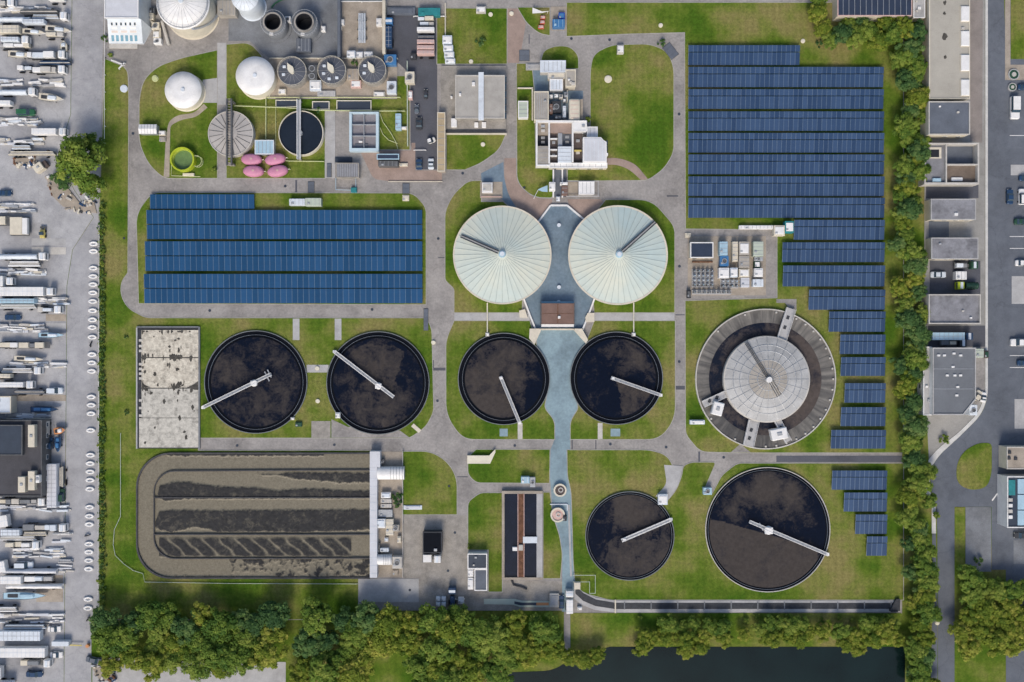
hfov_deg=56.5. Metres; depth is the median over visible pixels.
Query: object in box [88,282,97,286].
oval tub
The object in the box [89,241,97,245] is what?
oval tub
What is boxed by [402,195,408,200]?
step block
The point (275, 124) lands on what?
pipe
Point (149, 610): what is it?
tree
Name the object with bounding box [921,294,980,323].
parapet building
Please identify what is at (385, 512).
equipment box
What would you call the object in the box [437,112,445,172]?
canopy roof
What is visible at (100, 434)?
hedge shrub
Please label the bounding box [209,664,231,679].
tree
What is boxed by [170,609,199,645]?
tree
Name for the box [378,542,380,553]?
equipment box
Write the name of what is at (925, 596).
tree
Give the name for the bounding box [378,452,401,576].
works pad
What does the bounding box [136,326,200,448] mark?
drying slab
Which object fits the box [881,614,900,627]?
tree
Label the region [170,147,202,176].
green tank
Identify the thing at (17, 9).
scrap heap
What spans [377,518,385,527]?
equipment box
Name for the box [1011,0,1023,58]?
lawn
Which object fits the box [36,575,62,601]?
ground slab
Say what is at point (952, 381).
grey building
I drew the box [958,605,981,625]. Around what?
tree
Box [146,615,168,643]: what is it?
tree
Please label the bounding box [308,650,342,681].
tree
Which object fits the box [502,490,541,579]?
twin basin
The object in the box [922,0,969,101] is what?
long flat building
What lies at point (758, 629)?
tree
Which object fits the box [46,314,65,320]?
ground slab
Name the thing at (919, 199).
tree
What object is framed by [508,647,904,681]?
river
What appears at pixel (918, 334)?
tree
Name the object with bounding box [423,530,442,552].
black garage
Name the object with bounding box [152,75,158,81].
mound cover
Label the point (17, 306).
trailer
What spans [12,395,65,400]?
ground slab
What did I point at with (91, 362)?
oval tub
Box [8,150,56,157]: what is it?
trailer
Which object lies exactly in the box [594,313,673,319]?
cross path
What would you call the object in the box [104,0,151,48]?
office building
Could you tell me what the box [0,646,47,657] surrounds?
trailer
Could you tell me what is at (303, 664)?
tree
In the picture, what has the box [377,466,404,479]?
barrel shed
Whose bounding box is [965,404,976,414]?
plant unit
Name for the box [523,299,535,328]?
parapet wall
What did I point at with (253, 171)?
pink tank
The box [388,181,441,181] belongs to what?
kerb rail
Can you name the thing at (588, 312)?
parapet wall
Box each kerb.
[99,58,433,619]
[136,192,425,304]
[139,50,217,178]
[226,43,409,178]
[403,451,456,514]
[436,18,436,63]
[445,180,522,312]
[446,135,505,169]
[446,320,554,439]
[467,449,549,483]
[467,492,502,591]
[516,63,552,197]
[517,7,549,35]
[541,46,578,68]
[543,492,561,578]
[566,2,903,452]
[567,44,673,181]
[567,449,903,599]
[570,320,675,439]
[593,199,674,312]
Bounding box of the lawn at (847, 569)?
[567,450,902,599]
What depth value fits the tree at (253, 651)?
294.16 m
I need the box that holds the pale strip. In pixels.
[568,505,571,575]
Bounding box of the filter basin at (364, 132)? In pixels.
[349,112,379,152]
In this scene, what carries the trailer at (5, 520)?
on the yard pavement at (52, 214)
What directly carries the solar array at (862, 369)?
on the lawn at (743, 23)
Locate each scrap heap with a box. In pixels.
[0,6,50,13]
[0,78,65,87]
[0,117,42,126]
[0,137,44,144]
[0,202,36,212]
[0,268,46,275]
[0,323,48,332]
[0,504,71,511]
[0,613,64,623]
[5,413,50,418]
[9,362,67,367]
[12,156,37,169]
[12,547,65,557]
[33,297,70,304]
[45,174,97,213]
[52,532,74,572]
[91,664,116,681]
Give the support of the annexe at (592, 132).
on the site road at (445, 440)
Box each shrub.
[96,221,103,228]
[96,456,103,463]
[96,473,104,479]
[96,578,102,584]
[97,228,104,234]
[97,315,105,321]
[97,431,105,437]
[97,499,105,505]
[97,510,106,516]
[97,599,105,604]
[98,284,104,292]
[98,384,105,391]
[98,435,105,443]
[98,588,105,593]
[99,205,104,211]
[99,493,105,500]
[391,492,402,503]
[393,500,401,507]
[475,38,485,46]
[657,39,664,46]
[743,618,749,624]
[933,511,939,518]
[939,434,948,443]
[973,557,982,565]
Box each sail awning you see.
[532,8,547,13]
[538,185,547,191]
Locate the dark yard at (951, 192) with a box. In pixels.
[926,185,977,197]
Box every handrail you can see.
[286,160,324,161]
[341,1,381,1]
[407,61,407,145]
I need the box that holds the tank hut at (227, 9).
[217,0,237,18]
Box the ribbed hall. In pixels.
[534,91,548,122]
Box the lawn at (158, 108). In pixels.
[139,50,216,177]
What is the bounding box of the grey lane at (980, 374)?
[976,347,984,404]
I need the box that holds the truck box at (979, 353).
[976,349,983,357]
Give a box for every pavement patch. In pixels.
[1011,165,1023,174]
[1012,276,1023,303]
[1014,540,1023,563]
[1015,399,1023,428]
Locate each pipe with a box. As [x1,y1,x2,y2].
[234,105,405,111]
[265,98,266,139]
[267,97,400,97]
[275,108,275,141]
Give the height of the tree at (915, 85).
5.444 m
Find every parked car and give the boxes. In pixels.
[0,190,11,195]
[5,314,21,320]
[26,670,42,676]
[48,625,61,632]
[50,651,62,657]
[86,656,101,663]
[414,104,419,113]
[415,159,422,169]
[416,117,421,129]
[423,89,427,98]
[428,158,433,169]
[558,595,564,608]
[930,271,945,277]
[979,392,986,401]
[1006,189,1013,203]
[1013,218,1023,224]
[1013,532,1023,538]
[1015,259,1023,265]
[1016,360,1023,365]
[1017,84,1023,90]
[1018,175,1023,180]
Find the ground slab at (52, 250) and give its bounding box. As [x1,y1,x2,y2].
[32,247,65,253]
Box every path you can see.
[164,104,207,176]
[203,78,216,102]
[217,43,225,104]
[293,319,298,339]
[307,365,328,371]
[311,421,329,437]
[335,319,340,339]
[454,313,529,319]
[504,158,551,219]
[507,8,525,62]
[518,423,521,438]
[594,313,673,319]
[598,423,602,438]
[607,158,646,179]
[656,465,682,498]
[732,445,749,451]
[776,299,795,309]
[931,534,936,679]
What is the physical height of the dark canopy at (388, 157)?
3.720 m
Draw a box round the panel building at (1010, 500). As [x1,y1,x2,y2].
[997,474,1023,527]
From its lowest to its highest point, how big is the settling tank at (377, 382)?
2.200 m
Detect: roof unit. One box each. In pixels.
[18,476,27,491]
[28,424,36,446]
[28,470,36,489]
[36,474,41,482]
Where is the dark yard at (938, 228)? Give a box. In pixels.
[929,221,948,236]
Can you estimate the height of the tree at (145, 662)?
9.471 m
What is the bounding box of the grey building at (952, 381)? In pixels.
[929,348,975,414]
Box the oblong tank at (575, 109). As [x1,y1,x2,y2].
[568,99,582,119]
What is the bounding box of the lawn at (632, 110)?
[568,44,673,180]
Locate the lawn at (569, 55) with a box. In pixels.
[542,46,577,67]
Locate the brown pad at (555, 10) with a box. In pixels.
[551,6,566,29]
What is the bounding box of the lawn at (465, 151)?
[447,135,504,168]
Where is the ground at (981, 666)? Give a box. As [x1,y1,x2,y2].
[57,0,1005,681]
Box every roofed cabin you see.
[549,79,562,92]
[573,120,586,133]
[772,225,784,236]
[783,221,793,233]
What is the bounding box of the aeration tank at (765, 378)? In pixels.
[695,307,835,448]
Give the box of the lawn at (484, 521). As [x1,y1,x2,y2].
[468,493,501,591]
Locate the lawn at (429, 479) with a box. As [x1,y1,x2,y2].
[403,452,456,513]
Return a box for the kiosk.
[482,182,492,193]
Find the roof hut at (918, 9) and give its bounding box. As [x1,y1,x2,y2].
[909,0,924,21]
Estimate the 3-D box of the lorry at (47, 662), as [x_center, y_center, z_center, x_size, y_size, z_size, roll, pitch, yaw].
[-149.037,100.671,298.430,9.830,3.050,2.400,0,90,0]
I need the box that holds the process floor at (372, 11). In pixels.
[342,2,382,56]
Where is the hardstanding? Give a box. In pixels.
[359,579,418,601]
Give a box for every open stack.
[260,10,291,42]
[291,9,322,42]
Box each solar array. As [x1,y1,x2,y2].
[144,274,422,302]
[145,241,421,270]
[146,210,421,238]
[150,194,253,208]
[688,45,799,64]
[688,67,883,86]
[688,89,883,108]
[688,111,883,130]
[688,133,883,152]
[688,154,884,173]
[688,176,884,195]
[688,198,884,217]
[782,242,884,261]
[783,265,884,285]
[794,220,884,239]
[808,290,884,309]
[829,311,885,331]
[831,430,885,448]
[832,471,886,489]
[840,335,885,353]
[840,357,885,375]
[841,407,885,425]
[844,383,885,402]
[844,493,886,511]
[855,514,887,533]
[866,536,887,555]
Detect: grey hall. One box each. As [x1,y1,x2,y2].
[925,199,975,221]
[925,238,977,259]
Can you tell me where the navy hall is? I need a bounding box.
[832,0,911,20]
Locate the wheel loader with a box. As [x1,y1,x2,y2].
[39,226,46,237]
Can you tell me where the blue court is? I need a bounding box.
[523,206,592,328]
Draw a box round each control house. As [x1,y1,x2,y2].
[467,551,486,568]
[474,569,486,590]
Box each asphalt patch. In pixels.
[433,368,445,370]
[676,386,684,389]
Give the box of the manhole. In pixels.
[120,85,127,92]
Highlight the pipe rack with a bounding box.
[357,13,366,42]
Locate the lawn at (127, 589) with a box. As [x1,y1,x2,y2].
[99,59,432,618]
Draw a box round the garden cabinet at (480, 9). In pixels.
[476,6,485,13]
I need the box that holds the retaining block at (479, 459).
[467,450,494,463]
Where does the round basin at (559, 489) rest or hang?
on the plaza
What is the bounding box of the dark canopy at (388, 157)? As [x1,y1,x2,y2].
[377,154,399,160]
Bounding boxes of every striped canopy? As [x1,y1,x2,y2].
[289,199,304,205]
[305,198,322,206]
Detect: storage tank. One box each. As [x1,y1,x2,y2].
[156,0,218,39]
[165,72,205,111]
[232,0,266,20]
[236,56,277,99]
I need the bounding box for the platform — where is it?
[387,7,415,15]
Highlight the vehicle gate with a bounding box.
[336,187,356,192]
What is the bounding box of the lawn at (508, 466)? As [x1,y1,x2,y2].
[468,450,549,482]
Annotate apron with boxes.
[92,657,285,681]
[229,0,383,57]
[331,419,409,437]
[361,143,441,180]
[568,199,602,217]
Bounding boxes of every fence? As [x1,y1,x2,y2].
[98,221,100,593]
[104,19,105,138]
[113,433,357,583]
[402,451,402,577]
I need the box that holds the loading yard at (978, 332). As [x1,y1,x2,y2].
[928,326,984,346]
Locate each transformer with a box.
[692,269,714,286]
[692,290,731,294]
[720,279,739,287]
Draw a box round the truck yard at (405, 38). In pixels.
[387,8,436,169]
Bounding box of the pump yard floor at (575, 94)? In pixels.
[549,91,582,119]
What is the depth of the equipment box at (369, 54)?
297.38 m
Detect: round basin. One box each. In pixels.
[550,507,564,521]
[553,483,566,496]
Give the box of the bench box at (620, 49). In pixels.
[617,45,623,54]
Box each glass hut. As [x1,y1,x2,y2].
[521,476,529,482]
[530,476,534,486]
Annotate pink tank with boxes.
[241,154,264,164]
[243,165,265,176]
[265,153,286,165]
[267,165,290,176]
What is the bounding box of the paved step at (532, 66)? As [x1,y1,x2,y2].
[526,63,539,69]
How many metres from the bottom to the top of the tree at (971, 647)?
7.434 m
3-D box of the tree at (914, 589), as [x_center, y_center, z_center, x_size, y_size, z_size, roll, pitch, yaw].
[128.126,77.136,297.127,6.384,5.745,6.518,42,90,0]
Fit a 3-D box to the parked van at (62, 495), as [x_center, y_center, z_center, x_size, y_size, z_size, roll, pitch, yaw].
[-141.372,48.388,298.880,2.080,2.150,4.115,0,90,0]
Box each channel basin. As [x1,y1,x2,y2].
[275,100,296,107]
[312,101,329,109]
[336,100,371,109]
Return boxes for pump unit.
[549,104,552,114]
[551,101,560,113]
[562,106,565,118]
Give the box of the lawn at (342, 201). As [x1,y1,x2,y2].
[137,193,425,303]
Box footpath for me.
[565,612,569,649]
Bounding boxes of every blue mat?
[500,429,507,435]
[611,429,619,435]
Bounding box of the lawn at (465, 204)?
[445,181,521,311]
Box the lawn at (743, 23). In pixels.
[567,3,902,452]
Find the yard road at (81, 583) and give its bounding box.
[60,0,103,681]
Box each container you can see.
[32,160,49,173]
[418,8,440,17]
[552,19,564,28]
[953,271,966,279]
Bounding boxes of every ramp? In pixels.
[411,424,420,432]
[481,162,515,206]
[554,170,565,196]
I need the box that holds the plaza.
[537,330,584,611]
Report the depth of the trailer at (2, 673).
297.86 m
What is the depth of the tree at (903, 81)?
294.89 m
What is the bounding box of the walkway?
[325,111,334,177]
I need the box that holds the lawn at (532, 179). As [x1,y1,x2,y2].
[517,64,552,197]
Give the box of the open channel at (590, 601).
[574,589,899,612]
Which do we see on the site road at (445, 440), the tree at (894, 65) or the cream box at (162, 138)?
the cream box at (162, 138)
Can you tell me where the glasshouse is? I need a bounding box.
[578,181,593,195]
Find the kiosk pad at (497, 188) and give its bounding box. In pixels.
[480,182,501,197]
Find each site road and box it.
[99,0,901,642]
[776,456,901,461]
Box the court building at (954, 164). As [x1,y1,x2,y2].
[918,143,978,186]
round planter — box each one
[1008,69,1019,79]
[1008,83,1016,91]
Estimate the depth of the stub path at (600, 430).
299.83 m
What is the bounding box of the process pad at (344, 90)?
[269,58,396,96]
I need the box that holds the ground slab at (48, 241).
[32,238,65,244]
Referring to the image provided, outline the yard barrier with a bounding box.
[52,639,89,647]
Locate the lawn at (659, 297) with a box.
[594,200,673,311]
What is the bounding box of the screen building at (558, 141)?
[536,120,585,167]
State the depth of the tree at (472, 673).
293.04 m
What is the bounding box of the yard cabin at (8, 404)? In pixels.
[0,396,16,412]
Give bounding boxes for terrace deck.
[549,163,606,169]
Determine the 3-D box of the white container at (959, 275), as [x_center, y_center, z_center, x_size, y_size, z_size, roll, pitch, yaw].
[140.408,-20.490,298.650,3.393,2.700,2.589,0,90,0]
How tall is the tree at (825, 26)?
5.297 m
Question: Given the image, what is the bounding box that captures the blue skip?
[558,12,564,18]
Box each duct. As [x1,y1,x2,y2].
[160,20,169,45]
[738,225,772,229]
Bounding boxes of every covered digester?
[453,206,551,303]
[568,205,667,304]
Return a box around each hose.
[379,112,397,148]
[511,580,526,589]
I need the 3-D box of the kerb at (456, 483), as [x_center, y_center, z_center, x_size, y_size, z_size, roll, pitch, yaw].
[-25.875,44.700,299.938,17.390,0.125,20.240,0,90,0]
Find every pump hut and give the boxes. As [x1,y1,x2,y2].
[395,113,401,130]
[405,71,414,84]
[408,91,412,100]
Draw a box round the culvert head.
[889,598,899,611]
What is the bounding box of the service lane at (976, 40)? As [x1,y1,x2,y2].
[970,0,982,142]
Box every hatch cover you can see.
[308,181,314,192]
[327,163,331,176]
[335,157,351,162]
[402,183,409,193]
[424,309,427,330]
[519,50,529,60]
[662,42,678,59]
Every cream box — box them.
[159,131,166,135]
[159,136,165,141]
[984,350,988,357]
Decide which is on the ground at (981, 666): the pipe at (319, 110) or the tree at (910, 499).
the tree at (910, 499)
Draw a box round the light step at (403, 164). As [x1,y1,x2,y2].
[399,163,407,166]
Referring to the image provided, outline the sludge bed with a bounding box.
[136,452,369,578]
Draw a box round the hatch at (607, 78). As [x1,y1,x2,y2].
[604,75,611,82]
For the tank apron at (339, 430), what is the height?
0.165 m
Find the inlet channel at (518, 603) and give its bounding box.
[484,599,549,606]
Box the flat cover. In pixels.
[403,505,421,509]
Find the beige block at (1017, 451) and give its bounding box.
[999,445,1023,468]
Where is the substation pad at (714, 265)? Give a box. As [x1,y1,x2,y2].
[688,236,765,294]
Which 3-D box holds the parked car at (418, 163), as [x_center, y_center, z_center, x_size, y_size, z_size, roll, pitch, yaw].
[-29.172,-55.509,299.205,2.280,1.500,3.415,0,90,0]
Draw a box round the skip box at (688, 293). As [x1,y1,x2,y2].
[686,290,690,297]
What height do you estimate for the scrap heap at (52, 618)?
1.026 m
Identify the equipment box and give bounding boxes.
[149,13,154,20]
[150,8,156,14]
[152,22,160,30]
[153,31,159,37]
[153,38,162,44]
[278,89,286,94]
[285,16,291,23]
[296,38,311,53]
[307,65,317,81]
[310,80,321,91]
[317,91,335,96]
[321,26,325,32]
[347,51,355,58]
[347,69,359,80]
[351,80,361,88]
[356,52,363,58]
[364,52,372,57]
[373,91,384,96]
[376,18,381,26]
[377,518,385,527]
[378,509,392,516]
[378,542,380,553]
[380,547,388,551]
[381,492,390,497]
[381,498,391,502]
[381,503,391,507]
[384,54,396,66]
[386,518,393,534]
[387,81,396,94]
[392,524,399,530]
[392,555,402,568]
[392,569,398,574]
[717,268,728,278]
[718,241,727,255]
[719,256,728,266]
[729,268,737,277]
[731,241,737,261]
[737,256,748,267]
[738,241,748,255]
[738,269,748,277]
[740,278,748,287]
[751,241,762,256]
[751,279,762,286]
[752,268,762,276]
[753,257,762,260]
[753,261,759,267]
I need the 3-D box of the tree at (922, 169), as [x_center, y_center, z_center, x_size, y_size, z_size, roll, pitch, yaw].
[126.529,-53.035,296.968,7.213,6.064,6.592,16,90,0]
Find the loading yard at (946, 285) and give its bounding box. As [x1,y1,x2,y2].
[930,261,979,293]
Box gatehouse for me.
[540,301,574,326]
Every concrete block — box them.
[519,309,527,317]
[529,329,540,344]
[574,329,587,342]
[585,313,593,321]
[685,233,690,237]
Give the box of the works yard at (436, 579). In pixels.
[403,515,561,610]
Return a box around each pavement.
[0,0,92,681]
[926,0,987,533]
[1005,0,1023,79]
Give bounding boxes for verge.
[955,507,964,573]
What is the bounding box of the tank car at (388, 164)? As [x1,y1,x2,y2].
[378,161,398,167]
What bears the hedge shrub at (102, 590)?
on the lawn at (127, 589)
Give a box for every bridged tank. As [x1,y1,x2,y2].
[208,98,255,165]
[278,99,324,160]
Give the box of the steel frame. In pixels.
[566,180,598,196]
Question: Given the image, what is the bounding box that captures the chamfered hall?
[582,137,607,162]
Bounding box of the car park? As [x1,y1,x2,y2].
[965,507,990,571]
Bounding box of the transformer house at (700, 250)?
[688,242,712,258]
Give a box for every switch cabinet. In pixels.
[442,35,451,44]
[443,45,452,51]
[444,52,453,57]
[445,58,455,64]
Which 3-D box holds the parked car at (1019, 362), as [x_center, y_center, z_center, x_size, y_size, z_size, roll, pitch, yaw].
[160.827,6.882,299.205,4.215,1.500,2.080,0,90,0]
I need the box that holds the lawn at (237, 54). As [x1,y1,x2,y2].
[227,43,409,177]
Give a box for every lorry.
[0,0,16,7]
[0,88,37,96]
[0,252,48,260]
[0,276,15,286]
[0,287,55,295]
[0,380,35,387]
[0,497,46,505]
[1,36,31,43]
[1,366,43,373]
[5,539,41,548]
[20,657,52,666]
[23,522,68,531]
[27,50,67,59]
[31,128,68,136]
[32,12,69,21]
[32,65,67,74]
[38,306,63,312]
[385,17,393,48]
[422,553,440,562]
[448,586,455,607]
[565,589,572,613]
[930,332,972,339]
[939,339,966,346]
[954,261,977,268]
[955,282,978,289]
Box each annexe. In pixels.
[586,127,597,136]
[917,347,931,414]
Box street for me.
[931,0,1023,681]
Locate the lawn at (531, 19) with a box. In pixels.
[518,7,549,34]
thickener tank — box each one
[277,56,307,88]
[317,56,346,87]
[358,56,387,86]
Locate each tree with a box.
[49,172,73,190]
[54,132,107,188]
[78,174,107,199]
[83,132,106,151]
[88,605,122,634]
[90,624,129,657]
[98,654,123,678]
[114,622,143,651]
[118,644,142,670]
[120,610,141,634]
[135,601,166,630]
[136,644,168,681]
[143,638,165,655]
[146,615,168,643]
[158,649,182,675]
[159,601,181,629]
[163,632,184,653]
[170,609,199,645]
[175,644,198,662]
[180,651,212,681]
[184,628,211,653]
[191,601,213,625]
[195,639,229,669]
[200,606,239,644]
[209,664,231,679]
[217,640,251,675]
[226,608,250,632]
[231,625,257,651]
[241,612,262,637]
[245,647,258,669]
[247,636,289,671]
[254,600,290,630]
[260,620,288,643]
[288,656,310,678]
[288,667,309,681]
[292,627,321,658]
[300,594,331,638]
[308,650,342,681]
[317,629,339,652]
[325,648,348,665]
[331,605,353,633]
[336,638,362,660]
[336,654,370,681]
[340,619,371,648]
[350,600,379,634]
[350,645,377,675]
[363,630,398,657]
[369,601,403,639]
[388,628,417,656]
[400,610,423,636]
[402,654,436,680]
[409,633,426,654]
[411,672,435,681]
[417,602,447,633]
[417,633,457,663]
[423,653,448,681]
[430,614,464,644]
[436,662,465,681]
[443,644,471,668]
[447,603,472,630]
[453,611,484,647]
[461,655,485,681]
[467,644,491,663]
[473,614,511,653]
[480,657,514,681]
[491,646,517,670]
[501,609,527,635]
[503,625,527,651]
[510,633,541,668]
[528,611,562,646]
[540,639,560,659]
[548,640,566,661]
[562,648,578,666]
[573,649,593,669]
[589,646,606,664]
[631,639,653,656]
[634,627,652,643]
[648,628,660,645]
[656,613,679,633]
[658,627,676,646]
[673,629,698,650]
[676,646,694,659]
[677,619,687,633]
[686,615,701,631]
[692,641,709,654]
[696,628,712,644]
[701,617,716,633]
[713,619,732,635]
[714,626,733,649]
[736,626,752,641]
[751,620,766,637]
[758,631,768,645]
[760,630,782,648]
[761,614,776,632]
[774,615,786,630]
[777,629,791,642]
[781,615,800,635]
[791,629,809,649]
[795,615,809,632]
[800,623,814,639]
[807,1,827,24]
[810,0,827,7]
[813,18,832,36]
[813,620,831,643]
[821,30,838,50]
[831,22,852,44]
[831,622,852,639]
[835,636,855,653]
[840,17,856,29]
[846,25,865,49]
[848,626,865,644]
[851,641,866,657]
[854,17,869,26]
[856,19,879,41]
[858,613,874,633]
[864,631,885,648]
[866,30,891,51]
[869,616,883,630]
[874,618,898,645]
[876,16,896,30]
[881,21,902,44]
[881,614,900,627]
[886,231,905,256]
[888,355,909,374]
[889,50,906,72]
[889,207,907,222]
[890,275,908,297]
[892,111,919,138]
[892,153,916,175]
[892,186,910,203]
[892,386,907,399]
[892,632,907,647]
[893,45,915,64]
[893,177,920,197]
[893,215,913,231]
[893,507,914,528]
[894,16,914,38]
[894,37,925,57]
[894,229,915,246]
[894,297,915,313]
[894,307,923,330]
[894,485,921,508]
[895,67,916,89]
[895,172,915,188]
[895,226,914,237]
[895,379,915,394]
[896,197,923,219]
[896,241,924,260]
[896,404,916,422]
[897,288,914,300]
[897,429,922,454]
[899,135,913,147]
[899,535,916,551]
[900,370,920,393]
[900,414,921,425]
[900,479,914,492]
[900,563,917,580]
[901,100,919,117]
[901,344,920,358]
[901,451,926,467]
[902,78,920,91]
[902,257,927,275]
[902,415,930,436]
[902,470,932,496]
[903,321,932,342]
[903,505,918,519]
[903,635,917,652]
[904,86,930,108]
[904,348,929,370]
[905,53,927,74]
[905,270,925,287]
[905,340,926,353]
[905,366,924,380]
[905,392,922,410]
[905,401,920,415]
[905,461,931,475]
[905,594,917,610]
[905,641,929,660]
[905,664,917,678]
[905,673,929,681]
[906,137,930,162]
[906,449,922,459]
[907,65,925,82]
[908,18,927,42]
[908,154,923,165]
[908,517,927,533]
[908,615,929,632]
[909,284,927,302]
[909,655,931,676]
[910,161,931,180]
[910,194,922,210]
[910,554,921,565]
[911,133,931,147]
[911,532,929,547]
[911,600,939,625]
[912,248,928,262]
[912,522,928,536]
[912,585,934,593]
[912,630,936,646]
[913,555,939,578]
[913,573,940,592]
[913,584,936,605]
[914,108,925,124]
[914,538,937,563]
[914,624,930,632]
[915,302,930,322]
[919,493,936,508]
[922,648,935,668]
[923,462,938,479]
[928,678,940,681]
[929,606,942,623]
[947,620,973,642]
[957,564,986,590]
[957,634,982,661]
[958,580,988,608]
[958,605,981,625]
[966,616,995,640]
[971,595,1001,620]
[980,627,1010,657]
[983,576,1007,602]
[993,604,1015,628]
[995,617,1017,637]
[997,598,1022,617]
[1001,579,1023,600]
[1003,635,1023,657]
[1011,605,1023,626]
[1016,579,1023,600]
[1017,622,1023,647]
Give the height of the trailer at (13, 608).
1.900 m
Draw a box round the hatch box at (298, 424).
[295,422,301,426]
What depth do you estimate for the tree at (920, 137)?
295.25 m
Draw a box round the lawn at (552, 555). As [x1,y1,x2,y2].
[543,493,561,577]
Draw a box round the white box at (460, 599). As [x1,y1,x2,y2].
[458,596,463,603]
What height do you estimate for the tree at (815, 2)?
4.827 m
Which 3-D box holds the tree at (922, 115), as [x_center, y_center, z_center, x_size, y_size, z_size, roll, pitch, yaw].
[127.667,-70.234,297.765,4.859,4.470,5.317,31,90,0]
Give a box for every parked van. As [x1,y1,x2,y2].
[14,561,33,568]
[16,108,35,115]
[46,387,63,393]
[48,437,53,449]
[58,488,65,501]
[427,137,435,143]
[975,390,981,400]
[1009,96,1020,118]
[1010,338,1023,346]
[1017,189,1023,204]
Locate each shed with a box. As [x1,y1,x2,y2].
[138,124,158,134]
[255,140,275,155]
[336,163,359,178]
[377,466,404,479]
[377,553,392,564]
[518,101,527,119]
[540,60,565,74]
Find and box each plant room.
[548,73,564,80]
[565,69,575,89]
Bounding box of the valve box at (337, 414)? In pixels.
[335,412,340,417]
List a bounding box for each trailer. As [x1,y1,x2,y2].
[0,16,31,24]
[0,25,21,35]
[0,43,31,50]
[0,100,13,108]
[0,216,10,225]
[0,297,37,302]
[0,303,37,308]
[0,341,49,348]
[0,372,13,377]
[0,514,11,526]
[0,536,37,541]
[0,559,8,572]
[0,574,23,583]
[0,604,18,612]
[0,629,42,640]
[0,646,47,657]
[0,665,4,678]
[0,678,14,681]
[1,527,22,535]
[3,566,57,574]
[3,621,46,628]
[5,581,63,589]
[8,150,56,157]
[8,260,40,267]
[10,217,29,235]
[12,144,31,149]
[14,388,45,395]
[17,65,32,72]
[20,8,59,16]
[22,19,46,27]
[23,531,47,536]
[24,573,53,581]
[39,60,71,67]
[46,32,64,39]
[46,421,51,434]
[47,463,59,507]
[49,0,65,4]
[59,466,67,486]
[417,27,434,34]
[417,39,434,44]
[417,45,434,50]
[417,50,434,58]
[418,16,434,21]
[418,22,434,25]
[418,34,434,39]
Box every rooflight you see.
[960,6,968,21]
[960,31,968,46]
[960,55,968,70]
[960,79,968,95]
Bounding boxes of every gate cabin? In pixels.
[549,182,554,191]
[561,186,567,195]
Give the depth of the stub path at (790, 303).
299.83 m
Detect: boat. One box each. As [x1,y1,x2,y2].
[3,591,46,599]
[7,50,26,58]
[13,356,43,361]
[22,28,45,35]
[31,406,57,411]
[38,93,63,102]
[38,332,63,337]
[45,25,71,32]
[53,427,65,434]
[54,436,62,451]
[60,40,68,51]
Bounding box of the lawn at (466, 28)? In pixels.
[437,8,506,63]
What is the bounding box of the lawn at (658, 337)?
[571,321,674,438]
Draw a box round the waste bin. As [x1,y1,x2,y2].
[411,52,416,59]
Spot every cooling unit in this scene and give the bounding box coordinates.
[468,569,473,576]
[468,576,473,589]
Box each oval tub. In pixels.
[83,597,92,601]
[83,606,92,609]
[84,541,93,545]
[84,549,93,553]
[84,558,92,562]
[84,566,92,570]
[85,469,94,473]
[85,478,94,481]
[85,487,94,490]
[85,505,93,509]
[85,514,93,517]
[85,522,93,526]
[86,411,95,415]
[86,428,94,432]
[86,453,94,456]
[86,461,94,465]
[87,352,96,356]
[87,360,96,364]
[87,369,95,373]
[87,394,95,398]
[87,403,95,406]
[88,274,97,278]
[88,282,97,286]
[88,290,97,294]
[88,299,96,303]
[88,308,96,312]
[88,317,96,321]
[88,325,96,329]
[88,335,96,338]
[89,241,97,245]
[89,249,97,252]
[89,266,97,269]
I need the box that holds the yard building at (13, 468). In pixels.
[0,419,50,495]
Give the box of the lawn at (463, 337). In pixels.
[446,321,553,438]
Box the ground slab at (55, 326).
[46,323,65,329]
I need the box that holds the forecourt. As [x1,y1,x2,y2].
[924,0,984,457]
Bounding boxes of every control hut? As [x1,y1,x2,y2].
[657,493,667,504]
[689,420,704,423]
[702,487,711,494]
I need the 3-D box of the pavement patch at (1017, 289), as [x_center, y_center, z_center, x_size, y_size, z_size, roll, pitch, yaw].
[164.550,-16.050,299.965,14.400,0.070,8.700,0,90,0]
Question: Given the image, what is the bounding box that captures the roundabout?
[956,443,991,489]
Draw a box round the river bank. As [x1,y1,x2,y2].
[571,613,900,652]
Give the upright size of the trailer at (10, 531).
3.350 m
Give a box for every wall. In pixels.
[337,0,341,59]
[370,450,380,577]
[382,0,386,55]
[445,3,445,34]
[517,87,532,88]
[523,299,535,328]
[532,89,532,120]
[538,204,583,221]
[541,329,583,329]
[582,299,594,328]
[692,261,712,262]
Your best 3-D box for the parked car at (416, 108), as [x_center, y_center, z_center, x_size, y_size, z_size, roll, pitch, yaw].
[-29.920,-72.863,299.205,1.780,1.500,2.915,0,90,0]
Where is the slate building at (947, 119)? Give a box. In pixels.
[920,101,969,138]
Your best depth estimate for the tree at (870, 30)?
294.81 m
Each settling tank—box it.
[201,330,307,433]
[326,331,429,434]
[458,333,549,424]
[570,332,662,424]
[585,491,673,580]
[705,467,829,591]
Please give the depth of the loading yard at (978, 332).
299.88 m
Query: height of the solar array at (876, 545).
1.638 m
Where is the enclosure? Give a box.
[573,574,595,593]
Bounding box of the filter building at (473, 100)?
[441,66,506,134]

